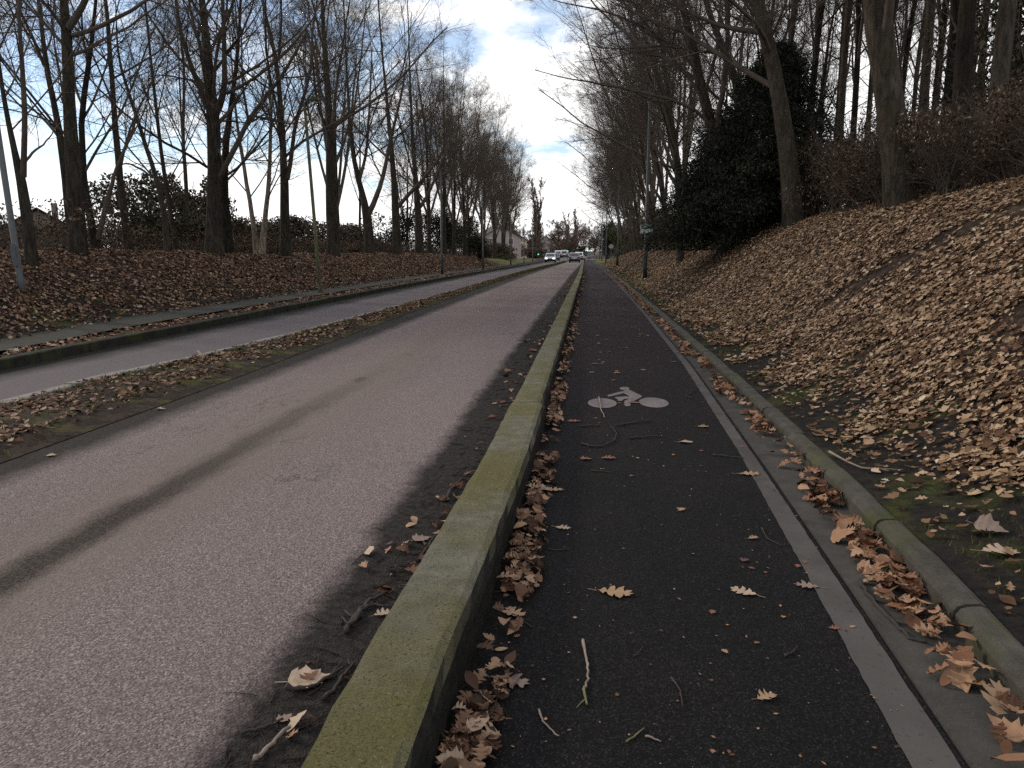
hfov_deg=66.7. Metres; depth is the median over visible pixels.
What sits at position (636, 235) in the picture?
undergrowth thicket
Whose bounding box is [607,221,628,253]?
evergreen tree
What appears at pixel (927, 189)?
withered bush
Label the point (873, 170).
withered bush
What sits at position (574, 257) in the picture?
car
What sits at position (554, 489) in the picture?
oak leaf
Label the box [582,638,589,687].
twig
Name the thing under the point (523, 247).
undergrowth thicket
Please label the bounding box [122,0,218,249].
bare tree
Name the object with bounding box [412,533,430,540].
plane leaf
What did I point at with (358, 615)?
twig
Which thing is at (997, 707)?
oak leaf
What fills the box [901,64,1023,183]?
withered bush
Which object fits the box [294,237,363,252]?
undergrowth thicket
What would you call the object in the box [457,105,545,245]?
bare tree
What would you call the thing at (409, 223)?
evergreen shrub
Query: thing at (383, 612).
oak leaf
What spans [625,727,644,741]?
twig
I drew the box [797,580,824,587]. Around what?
oak leaf
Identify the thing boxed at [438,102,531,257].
bare tree
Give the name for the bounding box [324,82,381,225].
bare tree
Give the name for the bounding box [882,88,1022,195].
withered bush
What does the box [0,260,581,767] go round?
road
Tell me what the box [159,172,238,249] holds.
evergreen shrub
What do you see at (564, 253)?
van
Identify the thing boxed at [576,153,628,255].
bare tree
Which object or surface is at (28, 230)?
bare tree
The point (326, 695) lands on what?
twig
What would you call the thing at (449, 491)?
twig
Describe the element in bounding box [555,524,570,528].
oak leaf
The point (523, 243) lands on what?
house
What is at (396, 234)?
bare tree
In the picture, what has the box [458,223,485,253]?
bare tree
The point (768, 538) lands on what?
twig
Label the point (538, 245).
undergrowth thicket
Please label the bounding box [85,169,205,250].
evergreen shrub
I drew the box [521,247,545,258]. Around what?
undergrowth thicket
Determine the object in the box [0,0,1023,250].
sky
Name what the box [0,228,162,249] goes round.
undergrowth thicket
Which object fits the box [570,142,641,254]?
bare tree
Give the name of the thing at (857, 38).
bare tree
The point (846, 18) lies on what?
bare tree
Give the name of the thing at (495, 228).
bare tree
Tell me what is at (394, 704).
kerb wall
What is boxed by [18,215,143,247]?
undergrowth thicket
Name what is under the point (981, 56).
bare tree
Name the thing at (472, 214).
bare tree
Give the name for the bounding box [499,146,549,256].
bare tree
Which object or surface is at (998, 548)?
oak leaf
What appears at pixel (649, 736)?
twig
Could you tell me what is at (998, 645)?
kerb
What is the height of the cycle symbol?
0.001 m
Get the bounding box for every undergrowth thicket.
[0,198,143,249]
[0,201,62,246]
[0,219,183,247]
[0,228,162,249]
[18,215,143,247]
[89,226,156,248]
[132,230,288,252]
[186,230,279,253]
[246,226,307,253]
[266,234,361,252]
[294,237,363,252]
[346,238,415,252]
[355,242,414,252]
[402,243,447,253]
[411,241,460,253]
[475,242,517,256]
[486,244,516,260]
[521,244,530,255]
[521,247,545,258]
[526,238,548,249]
[549,241,578,252]
[588,240,613,254]
[619,244,631,255]
[620,224,662,247]
[635,215,673,239]
[642,200,674,231]
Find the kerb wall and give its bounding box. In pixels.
[301,260,583,767]
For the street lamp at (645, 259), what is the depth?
33.16 m
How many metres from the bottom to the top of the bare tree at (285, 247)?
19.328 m
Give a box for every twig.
[241,717,282,734]
[252,725,290,761]
[284,660,343,691]
[321,658,354,700]
[342,590,387,634]
[345,603,392,625]
[417,534,435,561]
[443,478,465,501]
[512,613,533,627]
[538,708,558,735]
[576,685,587,707]
[579,424,601,426]
[581,427,616,446]
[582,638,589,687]
[615,419,651,425]
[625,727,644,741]
[628,435,662,438]
[645,735,660,741]
[670,676,682,706]
[713,454,742,457]
[761,527,781,545]
[828,450,896,470]
[857,578,926,642]
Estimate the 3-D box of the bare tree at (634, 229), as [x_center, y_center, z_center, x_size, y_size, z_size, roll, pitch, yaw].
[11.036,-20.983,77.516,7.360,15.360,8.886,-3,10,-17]
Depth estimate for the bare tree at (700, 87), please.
21.88 m
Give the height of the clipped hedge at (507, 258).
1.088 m
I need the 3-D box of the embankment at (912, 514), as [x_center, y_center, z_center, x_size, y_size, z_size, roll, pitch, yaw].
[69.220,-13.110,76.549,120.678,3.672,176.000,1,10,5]
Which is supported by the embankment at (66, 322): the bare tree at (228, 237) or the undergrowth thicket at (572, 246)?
the bare tree at (228, 237)
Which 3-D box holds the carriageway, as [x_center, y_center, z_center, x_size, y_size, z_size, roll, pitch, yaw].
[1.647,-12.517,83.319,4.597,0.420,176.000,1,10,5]
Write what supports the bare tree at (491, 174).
on the embankment at (66, 322)
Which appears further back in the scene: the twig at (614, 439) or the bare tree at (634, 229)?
the bare tree at (634, 229)
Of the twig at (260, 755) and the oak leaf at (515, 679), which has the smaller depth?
the twig at (260, 755)
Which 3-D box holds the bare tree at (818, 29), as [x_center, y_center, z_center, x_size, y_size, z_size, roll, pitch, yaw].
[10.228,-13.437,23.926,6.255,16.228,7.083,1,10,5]
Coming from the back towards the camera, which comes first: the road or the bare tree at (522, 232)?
the bare tree at (522, 232)
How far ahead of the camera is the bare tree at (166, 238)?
23.31 m
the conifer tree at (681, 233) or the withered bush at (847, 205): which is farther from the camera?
the conifer tree at (681, 233)
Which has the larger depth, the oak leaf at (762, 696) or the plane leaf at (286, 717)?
the oak leaf at (762, 696)
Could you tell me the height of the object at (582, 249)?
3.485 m
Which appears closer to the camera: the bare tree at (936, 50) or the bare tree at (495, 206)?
the bare tree at (936, 50)
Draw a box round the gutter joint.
[628,293,968,767]
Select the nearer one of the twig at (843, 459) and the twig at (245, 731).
the twig at (245, 731)
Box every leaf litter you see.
[0,246,499,340]
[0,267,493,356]
[0,269,530,444]
[599,174,1023,612]
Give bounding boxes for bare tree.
[0,0,60,128]
[0,0,176,246]
[0,0,191,268]
[0,0,206,250]
[0,0,245,255]
[2,0,239,249]
[9,0,265,248]
[47,0,334,253]
[73,0,175,251]
[119,0,348,256]
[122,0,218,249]
[160,0,442,256]
[242,0,409,251]
[242,0,479,256]
[254,0,439,253]
[259,0,471,254]
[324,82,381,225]
[336,0,469,253]
[350,35,490,252]
[352,118,450,251]
[396,21,512,253]
[403,40,501,254]
[420,76,521,236]
[424,63,517,255]
[425,161,469,253]
[431,110,511,255]
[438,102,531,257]
[438,203,470,254]
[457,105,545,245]
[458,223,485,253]
[469,132,528,258]
[469,146,531,258]
[485,124,530,246]
[486,211,526,242]
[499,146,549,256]
[511,0,781,258]
[514,220,528,237]
[519,0,751,239]
[525,227,544,248]
[530,0,746,243]
[545,218,577,251]
[554,49,693,243]
[555,66,663,247]
[558,39,682,243]
[560,108,658,250]
[563,226,581,249]
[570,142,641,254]
[574,218,596,250]
[576,123,664,237]
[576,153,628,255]
[577,0,735,264]
[578,2,681,240]
[581,0,722,159]
[581,223,603,254]
[586,95,656,250]
[593,162,641,251]
[597,0,804,228]
[611,0,861,222]
[677,1,823,114]
[692,7,754,137]
[693,62,731,157]
[709,7,786,118]
[710,0,834,86]
[715,0,901,86]
[750,0,918,209]
[767,0,919,203]
[769,0,949,140]
[770,0,839,108]
[772,0,850,140]
[778,0,920,137]
[779,0,900,132]
[783,2,863,133]
[813,0,923,131]
[822,1,945,107]
[833,0,918,208]
[840,0,949,95]
[861,0,949,130]
[865,0,1023,185]
[897,0,990,186]
[901,1,992,104]
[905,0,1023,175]
[918,0,935,192]
[926,0,994,191]
[933,0,958,191]
[941,0,976,189]
[971,0,1023,91]
[975,0,1017,185]
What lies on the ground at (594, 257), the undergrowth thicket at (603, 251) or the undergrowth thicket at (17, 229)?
the undergrowth thicket at (603, 251)
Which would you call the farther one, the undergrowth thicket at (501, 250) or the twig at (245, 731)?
the undergrowth thicket at (501, 250)
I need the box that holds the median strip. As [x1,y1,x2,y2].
[0,260,568,462]
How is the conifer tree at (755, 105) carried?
on the embankment at (912, 514)
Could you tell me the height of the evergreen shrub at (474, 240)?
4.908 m
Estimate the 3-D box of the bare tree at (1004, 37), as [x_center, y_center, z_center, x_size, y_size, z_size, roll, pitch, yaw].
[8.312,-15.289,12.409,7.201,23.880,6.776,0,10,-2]
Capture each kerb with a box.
[0,260,544,369]
[0,260,566,406]
[595,261,1023,713]
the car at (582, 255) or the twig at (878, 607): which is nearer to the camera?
the twig at (878, 607)
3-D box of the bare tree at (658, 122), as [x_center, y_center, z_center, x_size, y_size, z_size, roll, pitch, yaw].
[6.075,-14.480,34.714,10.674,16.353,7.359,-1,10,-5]
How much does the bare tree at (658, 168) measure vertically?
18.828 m
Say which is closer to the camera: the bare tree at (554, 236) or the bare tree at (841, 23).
the bare tree at (841, 23)
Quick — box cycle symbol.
[588,387,668,407]
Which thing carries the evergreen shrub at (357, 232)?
on the embankment at (66, 322)
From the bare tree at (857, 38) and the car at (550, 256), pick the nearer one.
the bare tree at (857, 38)
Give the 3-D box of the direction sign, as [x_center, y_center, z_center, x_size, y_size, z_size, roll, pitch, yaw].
[5.784,-6.665,33.514,0.540,0.363,0.246,1,10,5]
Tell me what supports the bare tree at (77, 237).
on the embankment at (66, 322)
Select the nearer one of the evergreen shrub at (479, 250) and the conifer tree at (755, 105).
the conifer tree at (755, 105)
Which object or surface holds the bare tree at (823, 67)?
on the embankment at (912, 514)
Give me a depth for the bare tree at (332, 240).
37.16 m
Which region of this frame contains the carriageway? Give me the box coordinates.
[0,260,565,399]
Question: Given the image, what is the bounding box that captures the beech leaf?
[493,647,506,650]
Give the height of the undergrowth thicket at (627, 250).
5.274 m
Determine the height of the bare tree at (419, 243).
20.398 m
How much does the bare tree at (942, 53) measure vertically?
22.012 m
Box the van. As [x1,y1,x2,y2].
[561,250,568,256]
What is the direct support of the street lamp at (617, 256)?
on the embankment at (912, 514)
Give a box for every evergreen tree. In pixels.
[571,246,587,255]
[588,220,616,258]
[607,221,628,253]
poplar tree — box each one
[528,178,546,247]
[562,211,570,238]
[572,208,578,234]
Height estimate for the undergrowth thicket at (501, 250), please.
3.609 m
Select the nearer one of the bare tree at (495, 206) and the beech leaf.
the beech leaf
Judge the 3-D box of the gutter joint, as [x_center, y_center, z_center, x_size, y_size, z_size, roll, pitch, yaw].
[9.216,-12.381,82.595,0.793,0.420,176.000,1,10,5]
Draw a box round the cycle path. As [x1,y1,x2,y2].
[437,260,966,767]
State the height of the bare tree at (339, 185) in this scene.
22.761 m
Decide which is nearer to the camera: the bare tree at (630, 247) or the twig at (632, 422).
the twig at (632, 422)
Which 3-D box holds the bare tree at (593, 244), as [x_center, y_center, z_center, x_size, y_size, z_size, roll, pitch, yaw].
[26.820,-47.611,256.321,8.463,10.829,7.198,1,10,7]
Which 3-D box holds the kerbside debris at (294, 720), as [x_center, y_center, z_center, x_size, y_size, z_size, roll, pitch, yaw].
[1.216,-2.128,21.233,0.491,0.082,39.622,1,10,5]
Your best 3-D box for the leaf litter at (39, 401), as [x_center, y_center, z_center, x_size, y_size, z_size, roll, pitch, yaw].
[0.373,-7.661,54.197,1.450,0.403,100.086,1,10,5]
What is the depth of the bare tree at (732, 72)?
24.66 m
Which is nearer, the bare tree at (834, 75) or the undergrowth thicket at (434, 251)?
the bare tree at (834, 75)
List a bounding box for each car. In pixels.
[544,253,556,261]
[568,253,580,262]
[575,252,585,260]
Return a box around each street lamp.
[0,128,26,291]
[303,96,322,294]
[440,167,447,273]
[482,192,487,268]
[510,210,513,265]
[532,224,534,261]
[602,199,606,262]
[612,166,619,264]
[632,78,651,279]
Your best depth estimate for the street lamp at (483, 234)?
63.38 m
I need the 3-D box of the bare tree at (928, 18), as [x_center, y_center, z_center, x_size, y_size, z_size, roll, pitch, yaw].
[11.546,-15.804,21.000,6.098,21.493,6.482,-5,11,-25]
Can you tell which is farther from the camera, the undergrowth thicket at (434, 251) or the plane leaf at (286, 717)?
the undergrowth thicket at (434, 251)
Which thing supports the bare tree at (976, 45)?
on the embankment at (912, 514)
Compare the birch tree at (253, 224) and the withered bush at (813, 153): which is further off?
the birch tree at (253, 224)
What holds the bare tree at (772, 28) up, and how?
on the embankment at (912, 514)
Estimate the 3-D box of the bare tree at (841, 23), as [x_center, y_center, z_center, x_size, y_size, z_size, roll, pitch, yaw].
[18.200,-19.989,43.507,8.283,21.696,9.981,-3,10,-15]
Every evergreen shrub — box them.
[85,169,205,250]
[132,213,240,250]
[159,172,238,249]
[230,215,295,252]
[258,214,351,252]
[320,216,404,252]
[361,205,440,251]
[422,208,464,251]
[448,240,500,255]
[456,216,489,256]
[473,240,489,260]
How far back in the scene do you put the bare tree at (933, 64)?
47.10 m
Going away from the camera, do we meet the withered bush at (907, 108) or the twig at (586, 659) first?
the twig at (586, 659)
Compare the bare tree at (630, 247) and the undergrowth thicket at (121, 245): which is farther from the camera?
the bare tree at (630, 247)
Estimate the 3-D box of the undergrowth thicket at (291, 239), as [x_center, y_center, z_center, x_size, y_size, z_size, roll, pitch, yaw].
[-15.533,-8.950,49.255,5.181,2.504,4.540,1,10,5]
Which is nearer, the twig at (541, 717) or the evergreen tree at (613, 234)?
the twig at (541, 717)
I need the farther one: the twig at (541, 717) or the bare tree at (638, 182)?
the bare tree at (638, 182)
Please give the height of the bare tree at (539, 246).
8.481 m
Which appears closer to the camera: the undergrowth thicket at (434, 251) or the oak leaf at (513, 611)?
the oak leaf at (513, 611)
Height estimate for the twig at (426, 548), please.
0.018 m
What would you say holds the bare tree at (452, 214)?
on the embankment at (66, 322)
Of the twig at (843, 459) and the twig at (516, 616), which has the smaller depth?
the twig at (516, 616)
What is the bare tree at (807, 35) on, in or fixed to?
on the embankment at (912, 514)
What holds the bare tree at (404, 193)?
on the embankment at (66, 322)
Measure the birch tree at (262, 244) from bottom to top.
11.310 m
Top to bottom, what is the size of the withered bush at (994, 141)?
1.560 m
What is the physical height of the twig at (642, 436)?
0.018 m
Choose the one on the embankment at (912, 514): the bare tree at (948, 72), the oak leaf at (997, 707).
the bare tree at (948, 72)
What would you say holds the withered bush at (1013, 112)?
on the embankment at (912, 514)
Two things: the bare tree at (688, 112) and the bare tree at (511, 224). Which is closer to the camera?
the bare tree at (688, 112)
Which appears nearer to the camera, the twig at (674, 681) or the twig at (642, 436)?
the twig at (674, 681)
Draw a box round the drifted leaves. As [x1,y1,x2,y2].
[435,270,585,767]
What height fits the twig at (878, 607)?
0.028 m
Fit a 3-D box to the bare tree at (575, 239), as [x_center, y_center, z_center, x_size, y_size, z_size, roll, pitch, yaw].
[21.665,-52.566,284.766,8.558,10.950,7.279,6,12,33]
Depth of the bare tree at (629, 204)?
91.50 m
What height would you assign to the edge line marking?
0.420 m
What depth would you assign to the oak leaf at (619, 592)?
3.45 m
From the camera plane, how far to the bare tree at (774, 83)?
19.52 m
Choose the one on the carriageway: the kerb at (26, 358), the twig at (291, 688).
the kerb at (26, 358)
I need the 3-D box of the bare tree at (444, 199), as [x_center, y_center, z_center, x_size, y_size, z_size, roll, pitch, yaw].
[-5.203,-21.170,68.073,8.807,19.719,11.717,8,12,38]
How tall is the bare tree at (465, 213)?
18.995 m
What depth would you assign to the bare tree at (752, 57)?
42.61 m
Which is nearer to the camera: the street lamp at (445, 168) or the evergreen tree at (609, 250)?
the street lamp at (445, 168)
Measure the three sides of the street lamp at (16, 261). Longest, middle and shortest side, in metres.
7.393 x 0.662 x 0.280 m
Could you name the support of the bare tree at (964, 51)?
on the embankment at (912, 514)
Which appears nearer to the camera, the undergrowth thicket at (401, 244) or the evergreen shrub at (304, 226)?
the evergreen shrub at (304, 226)
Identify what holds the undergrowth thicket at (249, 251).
on the embankment at (66, 322)
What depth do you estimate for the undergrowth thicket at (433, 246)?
68.57 m
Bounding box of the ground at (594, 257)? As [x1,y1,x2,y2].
[0,251,620,353]
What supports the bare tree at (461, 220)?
on the ground at (594, 257)
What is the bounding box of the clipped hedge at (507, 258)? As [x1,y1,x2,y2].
[497,253,516,259]
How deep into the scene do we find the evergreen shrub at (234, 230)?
41.45 m
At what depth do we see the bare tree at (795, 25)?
32.15 m
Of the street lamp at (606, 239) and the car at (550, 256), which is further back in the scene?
the car at (550, 256)
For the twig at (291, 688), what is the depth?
2.70 m
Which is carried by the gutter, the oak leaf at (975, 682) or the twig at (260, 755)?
the oak leaf at (975, 682)
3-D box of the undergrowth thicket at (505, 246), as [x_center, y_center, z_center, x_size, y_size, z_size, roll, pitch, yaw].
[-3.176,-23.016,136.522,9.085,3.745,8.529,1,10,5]
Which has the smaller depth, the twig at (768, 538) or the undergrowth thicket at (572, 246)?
the twig at (768, 538)
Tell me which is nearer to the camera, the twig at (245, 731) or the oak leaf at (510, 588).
the twig at (245, 731)
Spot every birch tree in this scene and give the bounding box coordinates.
[152,0,333,253]
[194,0,362,254]
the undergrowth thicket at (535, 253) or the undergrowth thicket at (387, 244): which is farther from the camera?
the undergrowth thicket at (535, 253)
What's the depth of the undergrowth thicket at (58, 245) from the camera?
25.00 m
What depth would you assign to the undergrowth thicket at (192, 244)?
30.67 m
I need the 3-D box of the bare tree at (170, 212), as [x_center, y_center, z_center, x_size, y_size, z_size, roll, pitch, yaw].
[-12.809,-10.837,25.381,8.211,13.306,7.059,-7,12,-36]
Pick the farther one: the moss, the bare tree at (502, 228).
the bare tree at (502, 228)
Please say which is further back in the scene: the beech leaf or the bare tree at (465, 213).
the bare tree at (465, 213)
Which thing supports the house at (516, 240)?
on the ground at (594, 257)
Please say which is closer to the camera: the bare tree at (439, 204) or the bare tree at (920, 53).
the bare tree at (920, 53)
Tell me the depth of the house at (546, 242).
256.99 m
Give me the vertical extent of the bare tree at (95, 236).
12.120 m
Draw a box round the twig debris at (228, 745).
[223,318,551,767]
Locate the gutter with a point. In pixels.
(962, 718)
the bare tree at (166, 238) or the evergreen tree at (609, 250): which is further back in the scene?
the evergreen tree at (609, 250)
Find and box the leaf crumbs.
[504,324,931,766]
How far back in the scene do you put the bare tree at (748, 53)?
50.95 m
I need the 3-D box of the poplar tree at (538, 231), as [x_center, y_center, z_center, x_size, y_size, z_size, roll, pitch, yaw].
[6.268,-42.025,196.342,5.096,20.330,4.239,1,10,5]
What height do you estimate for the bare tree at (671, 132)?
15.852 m
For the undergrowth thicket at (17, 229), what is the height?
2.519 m
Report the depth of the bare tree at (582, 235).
292.72 m
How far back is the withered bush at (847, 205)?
17.62 m
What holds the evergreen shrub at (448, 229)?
on the embankment at (66, 322)
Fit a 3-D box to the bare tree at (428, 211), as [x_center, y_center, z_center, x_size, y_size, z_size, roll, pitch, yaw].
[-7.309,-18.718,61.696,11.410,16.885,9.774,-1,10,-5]
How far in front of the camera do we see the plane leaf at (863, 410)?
6.18 m
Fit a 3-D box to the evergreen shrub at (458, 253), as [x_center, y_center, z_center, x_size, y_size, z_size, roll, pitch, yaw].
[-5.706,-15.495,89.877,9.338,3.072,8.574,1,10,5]
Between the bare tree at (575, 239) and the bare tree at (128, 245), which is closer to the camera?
the bare tree at (128, 245)
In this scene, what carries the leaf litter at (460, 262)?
on the embankment at (66, 322)
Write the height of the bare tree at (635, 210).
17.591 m
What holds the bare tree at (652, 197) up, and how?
on the embankment at (912, 514)
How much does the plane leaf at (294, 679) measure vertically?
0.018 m
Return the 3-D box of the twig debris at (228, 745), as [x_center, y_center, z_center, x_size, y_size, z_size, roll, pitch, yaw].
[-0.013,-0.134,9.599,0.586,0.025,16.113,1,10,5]
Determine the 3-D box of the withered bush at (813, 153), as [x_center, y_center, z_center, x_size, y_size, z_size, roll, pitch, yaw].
[8.298,-5.473,20.216,3.094,2.509,3.409,1,10,5]
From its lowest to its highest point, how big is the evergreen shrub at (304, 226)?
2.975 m
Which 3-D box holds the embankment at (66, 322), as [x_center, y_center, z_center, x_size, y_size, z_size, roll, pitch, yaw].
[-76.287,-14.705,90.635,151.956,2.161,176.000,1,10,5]
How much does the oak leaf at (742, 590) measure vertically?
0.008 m
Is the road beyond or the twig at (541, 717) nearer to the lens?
the twig at (541, 717)
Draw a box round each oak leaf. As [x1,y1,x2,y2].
[373,607,389,614]
[488,672,529,688]
[495,607,526,615]
[496,584,515,591]
[542,487,561,490]
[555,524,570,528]
[588,586,634,597]
[731,586,762,596]
[736,471,760,474]
[756,688,777,699]
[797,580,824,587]
[958,679,992,685]
[970,543,1019,553]
[981,678,1018,715]
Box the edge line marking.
[592,260,960,767]
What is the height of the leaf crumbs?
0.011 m
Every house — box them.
[0,203,64,247]
[480,224,522,258]
[511,229,527,257]
[530,234,554,255]
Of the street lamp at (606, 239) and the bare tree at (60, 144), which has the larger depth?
the street lamp at (606, 239)
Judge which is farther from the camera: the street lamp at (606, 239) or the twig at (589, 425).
the street lamp at (606, 239)
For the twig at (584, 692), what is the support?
on the cycle path
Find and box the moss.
[615,269,1023,601]
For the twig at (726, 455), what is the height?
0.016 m
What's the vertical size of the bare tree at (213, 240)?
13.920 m
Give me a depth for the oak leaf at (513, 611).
3.26 m
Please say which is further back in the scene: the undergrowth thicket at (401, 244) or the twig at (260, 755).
the undergrowth thicket at (401, 244)
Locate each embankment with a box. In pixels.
[0,249,535,338]
[594,181,1023,645]
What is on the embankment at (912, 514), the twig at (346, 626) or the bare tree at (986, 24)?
the bare tree at (986, 24)
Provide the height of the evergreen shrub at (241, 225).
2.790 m
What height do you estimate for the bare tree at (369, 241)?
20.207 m
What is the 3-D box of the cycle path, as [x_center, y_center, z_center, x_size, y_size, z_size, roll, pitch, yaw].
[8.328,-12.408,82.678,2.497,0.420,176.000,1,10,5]
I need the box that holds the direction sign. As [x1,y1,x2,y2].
[640,225,651,232]
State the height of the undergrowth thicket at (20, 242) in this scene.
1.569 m
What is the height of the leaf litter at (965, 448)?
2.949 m
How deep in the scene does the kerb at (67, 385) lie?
9.56 m
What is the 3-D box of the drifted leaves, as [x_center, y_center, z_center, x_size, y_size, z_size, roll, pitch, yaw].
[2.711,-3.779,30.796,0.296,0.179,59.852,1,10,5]
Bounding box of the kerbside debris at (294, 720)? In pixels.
[286,279,573,737]
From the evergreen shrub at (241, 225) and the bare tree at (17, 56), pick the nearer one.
the bare tree at (17, 56)
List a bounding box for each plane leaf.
[276,713,291,721]
[284,664,334,687]
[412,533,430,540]
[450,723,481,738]
[859,408,877,412]
[965,513,1008,531]
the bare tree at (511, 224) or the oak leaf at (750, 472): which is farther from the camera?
the bare tree at (511, 224)
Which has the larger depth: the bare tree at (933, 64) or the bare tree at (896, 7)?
the bare tree at (933, 64)
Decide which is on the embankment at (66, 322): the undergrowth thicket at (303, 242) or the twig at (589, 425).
the undergrowth thicket at (303, 242)
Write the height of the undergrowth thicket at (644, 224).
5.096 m
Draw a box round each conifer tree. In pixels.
[626,111,818,279]
[636,36,877,232]
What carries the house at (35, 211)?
on the ground at (594, 257)
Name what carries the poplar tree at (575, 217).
on the ground at (594, 257)
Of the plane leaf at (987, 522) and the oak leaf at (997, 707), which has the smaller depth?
the oak leaf at (997, 707)
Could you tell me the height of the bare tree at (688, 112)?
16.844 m
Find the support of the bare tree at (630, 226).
on the embankment at (912, 514)
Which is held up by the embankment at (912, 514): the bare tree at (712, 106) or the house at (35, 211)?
the bare tree at (712, 106)
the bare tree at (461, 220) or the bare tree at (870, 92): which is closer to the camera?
the bare tree at (870, 92)
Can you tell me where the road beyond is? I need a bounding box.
[560,255,600,258]
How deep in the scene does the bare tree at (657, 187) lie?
59.23 m
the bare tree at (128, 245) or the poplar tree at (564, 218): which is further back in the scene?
the poplar tree at (564, 218)
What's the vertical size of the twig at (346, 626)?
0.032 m
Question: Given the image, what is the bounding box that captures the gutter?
[593,260,1023,767]
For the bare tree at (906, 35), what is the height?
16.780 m
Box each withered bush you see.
[767,125,862,216]
[779,117,879,213]
[795,83,947,204]
[795,118,942,211]
[840,98,977,198]
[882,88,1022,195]
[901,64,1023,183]
[933,78,1023,189]
[981,82,1023,176]
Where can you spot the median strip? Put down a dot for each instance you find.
(59, 433)
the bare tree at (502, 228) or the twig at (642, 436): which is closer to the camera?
the twig at (642, 436)
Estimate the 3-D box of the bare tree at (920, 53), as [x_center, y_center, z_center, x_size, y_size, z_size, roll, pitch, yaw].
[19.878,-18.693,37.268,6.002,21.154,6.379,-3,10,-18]
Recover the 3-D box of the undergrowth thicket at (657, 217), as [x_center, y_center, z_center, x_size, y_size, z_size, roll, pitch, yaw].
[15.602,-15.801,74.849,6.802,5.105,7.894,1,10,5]
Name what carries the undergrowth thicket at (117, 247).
on the embankment at (66, 322)
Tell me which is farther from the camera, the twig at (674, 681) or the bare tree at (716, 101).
the bare tree at (716, 101)

